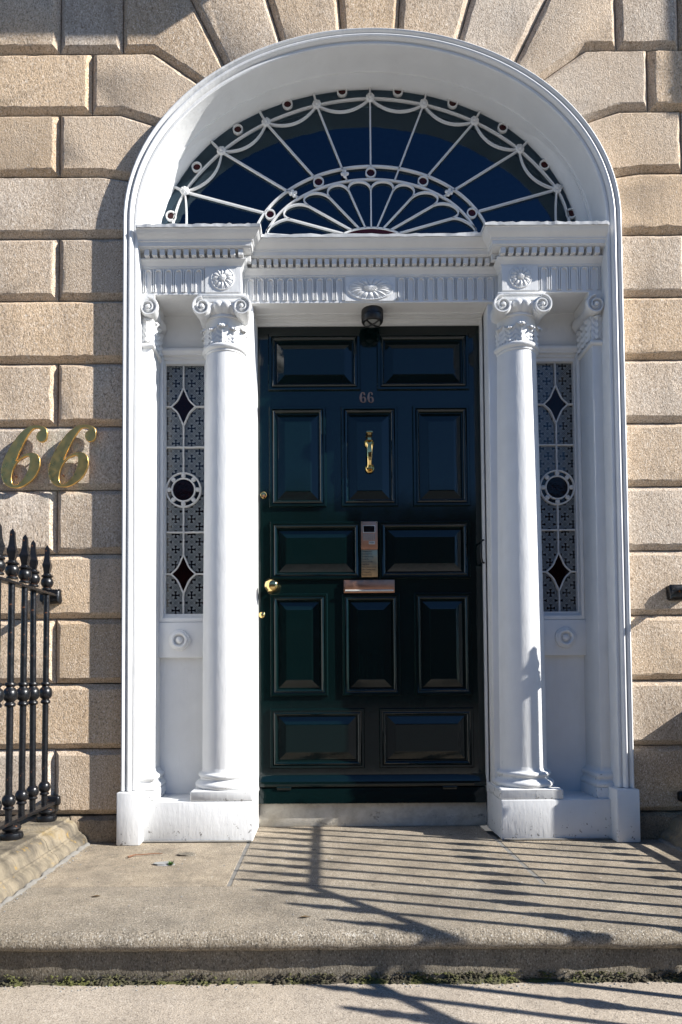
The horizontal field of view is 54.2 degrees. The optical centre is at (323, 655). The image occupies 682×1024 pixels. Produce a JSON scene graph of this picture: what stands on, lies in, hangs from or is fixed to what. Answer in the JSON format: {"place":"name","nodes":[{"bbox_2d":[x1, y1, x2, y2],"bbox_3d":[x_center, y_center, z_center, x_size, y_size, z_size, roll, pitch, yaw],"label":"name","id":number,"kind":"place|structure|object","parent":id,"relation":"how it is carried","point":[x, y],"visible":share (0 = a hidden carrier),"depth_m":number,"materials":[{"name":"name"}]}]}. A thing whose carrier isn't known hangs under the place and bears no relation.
{"place":"outdoors","nodes":[
{"label":"outdoors","id":0,"kind":"place"},
{"bbox_2d":[153,861,174,865],"bbox_3d":[-0.668,0.869,2.785,0.093,0.007,0.048,0,-2,0],"label":"stone chip","id":1,"kind":"object","parent":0,"point":[164,863],"visible":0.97,"depth_m":2.77,"materials":[{"name":"white stone"}]},
{"bbox_2d":[481,825,491,830],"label":"pavement","id":2,"kind":"structure","parent":0,"point":[486,828],"depth_m":6.16,"materials":[{"name":"concrete"}]},
{"bbox_2d":[0,0,681,842],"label":"stone wall","id":3,"kind":"structure","parent":2,"relation":"on","point":[92,92],"depth_m":3.27,"materials":[{"name":"stone"}]},
{"bbox_2d":[1,425,47,488],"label":"brass numeral","id":4,"kind":"object","parent":3,"relation":"attached to","point":[11,460],"visible":1,"depth_m":3.21,"materials":[{"name":"brown metal"}]},
{"bbox_2d":[48,424,96,487],"bbox_3d":[-1.213,-0.964,3.221,0.228,0.305,0.027,0,0,-1],"label":"brass numeral","id":5,"kind":"object","parent":3,"relation":"attached to","point":[58,460],"visible":1,"depth_m":3.21,"materials":[{"name":"brown metal"}]},
{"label":"pavement","id":6,"kind":"structure","parent":0,"visible":0},
{"bbox_2d":[0,982,681,1023],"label":"front step","id":7,"kind":"object","parent":6,"relation":"on","point":[589,1003],"visible":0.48,"depth_m":1.91,"materials":[{"name":"stone"}]},
{"bbox_2d":[0,825,681,981],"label":"landing","id":8,"kind":"object","parent":7,"relation":"on","point":[579,908],"visible":0.97,"depth_m":2.23,"materials":[{"name":"stone"}]},
{"bbox_2d":[0,818,89,907],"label":"kerb","id":9,"kind":"structure","parent":8,"relation":"on","point":[34,854],"depth_m":2.71,"materials":[{"name":"stone"}]},
{"bbox_2d":[0,524,61,840],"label":"iron railing","id":10,"kind":"object","parent":9,"relation":"on","point":[26,571],"visible":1,"depth_m":2.86,"materials":[{"name":"metal"}]},
{"bbox_2d":[128,853,161,857],"bbox_3d":[-0.785,0.872,2.920,0.148,0.011,0.019,1,-2,-24],"label":"twig","id":11,"kind":"object","parent":8,"relation":"on","point":[129,856],"visible":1,"depth_m":2.91,"materials":[{"name":"brown wood"}]},
{"bbox_2d":[177,852,195,855],"bbox_3d":[-0.603,0.874,2.932,0.087,0.007,0.046,0,-2,0],"label":"stone chip","id":12,"kind":"object","parent":8,"relation":"on","point":[187,854],"visible":1,"depth_m":2.92,"materials":[{"name":"stone"}]},
{"bbox_2d":[3,842,679,991],"bbox_3d":[0.236,0.939,2.568,2.703,0.171,1.133,0,-2,0],"label":"grit","id":13,"kind":"object","parent":8,"relation":"on","point":[293,914],"visible":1,"depth_m":2.03,"materials":[{"name":"gravel"}]},
{"bbox_2d":[259,803,485,826],"bbox_3d":[0.253,0.829,3.536,1.188,0.128,0.114,0,-2,0],"label":"threshold","id":14,"kind":"object","parent":8,"relation":"on","point":[379,814],"visible":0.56,"depth_m":3.48,"materials":[{"name":"grey stone"}]},
{"bbox_2d":[116,28,640,845],"bbox_3d":[0.241,-1.093,3.405,2.444,3.961,0.472,0,-2,0],"label":"arch surround","id":15,"kind":"object","parent":8,"relation":"on","point":[498,88],"visible":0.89,"depth_m":3.30,"materials":[{"name":"white paint"}]},
{"bbox_2d":[139,294,166,800],"bbox_3d":[-0.856,-0.542,3.344,0.095,2.490,0.244,0,-2,0],"label":"pilaster","id":16,"kind":"object","parent":15,"relation":"on","point":[151,778],"visible":0.98,"depth_m":3.30,"materials":[{"name":"white paint"}]},
{"bbox_2d":[159,356,205,621],"bbox_3d":[-0.726,-0.871,3.486,0.274,1.402,0.094,0,-2,0],"label":"sidelight","id":17,"kind":"object","parent":15,"relation":"attached to","point":[184,427],"visible":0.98,"depth_m":3.49,"materials":[{"name":"grey glass"}]},
{"bbox_2d":[190,294,258,801],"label":"column","id":18,"kind":"structure","parent":15,"relation":"on","point":[225,773],"depth_m":3.28,"materials":[{"name":"white paint"}]},
{"bbox_2d":[150,87,589,234],"bbox_3d":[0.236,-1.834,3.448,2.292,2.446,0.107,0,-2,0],"label":"fanlight","id":19,"kind":"object","parent":15,"relation":"attached to","point":[383,161],"visible":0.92,"depth_m":3.51,"materials":[{"name":"blue glass"}]},
{"bbox_2d":[361,305,382,327],"bbox_3d":[0.251,-1.755,3.460,0.114,0.079,0.114,0,-2,0],"label":"porch lamp","id":20,"kind":"object","parent":15,"relation":"attached to","point":[371,316],"visible":1,"depth_m":3.42,"materials":[{"name":"black plastic"}]},
{"bbox_2d":[258,326,486,803],"bbox_3d":[0.245,-0.507,3.504,1.184,2.548,0.132,0,-2,0],"label":"front door","id":21,"kind":"structure","parent":15,"relation":"attached to","point":[370,624],"depth_m":3.51,"materials":[{"name":"paint"}]},
{"bbox_2d":[136,220,609,315],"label":"entablature","id":22,"kind":"structure","parent":15,"relation":"attached to","point":[556,261],"depth_m":3.32,"materials":[{"name":"white paint"}]},
{"bbox_2d":[480,539,484,563],"bbox_3d":[0.824,-0.546,3.469,0.011,0.130,0.037,-2,-3,37],"label":"door hinge","id":23,"kind":"object","parent":15,"relation":"attached to","point":[482,561],"depth_m":3.46,"materials":[{"name":"black metal"}]},
{"bbox_2d":[486,292,562,799],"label":"column","id":24,"kind":"structure","parent":15,"relation":"on","point":[523,772],"depth_m":3.28,"materials":[{"name":"white paint"}]},
{"bbox_2d":[536,354,584,619],"bbox_3d":[1.210,-0.884,3.486,0.274,1.402,0.094,0,-2,0],"label":"sidelight","id":25,"kind":"object","parent":15,"relation":"attached to","point":[557,434],"visible":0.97,"depth_m":3.49,"materials":[{"name":"grey glass"}]},
{"bbox_2d":[572,291,613,797],"bbox_3d":[1.345,-0.556,3.344,0.095,2.490,0.244,0,-2,0],"label":"pilaster","id":26,"kind":"object","parent":15,"relation":"on","point":[596,779],"visible":1,"depth_m":3.31,"materials":[{"name":"white paint"}]},
{"bbox_2d":[658,814,681,851],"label":"kerb","id":27,"kind":"structure","parent":8,"relation":"on","point":[671,835],"depth_m":3.08,"materials":[{"name":"stone"}]},
{"bbox_2d":[666,584,681,801],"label":"iron railing","id":28,"kind":"object","parent":27,"relation":"on","point":[673,592],"visible":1,"depth_m":3.18,"materials":[{"name":"metal"}]},
{"bbox_2d":[0,970,681,987],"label":"moss","id":29,"kind":"object","parent":7,"relation":"on","point":[416,979],"visible":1,"depth_m":2.04,"materials":[{"name":"green plant"}]}
]}

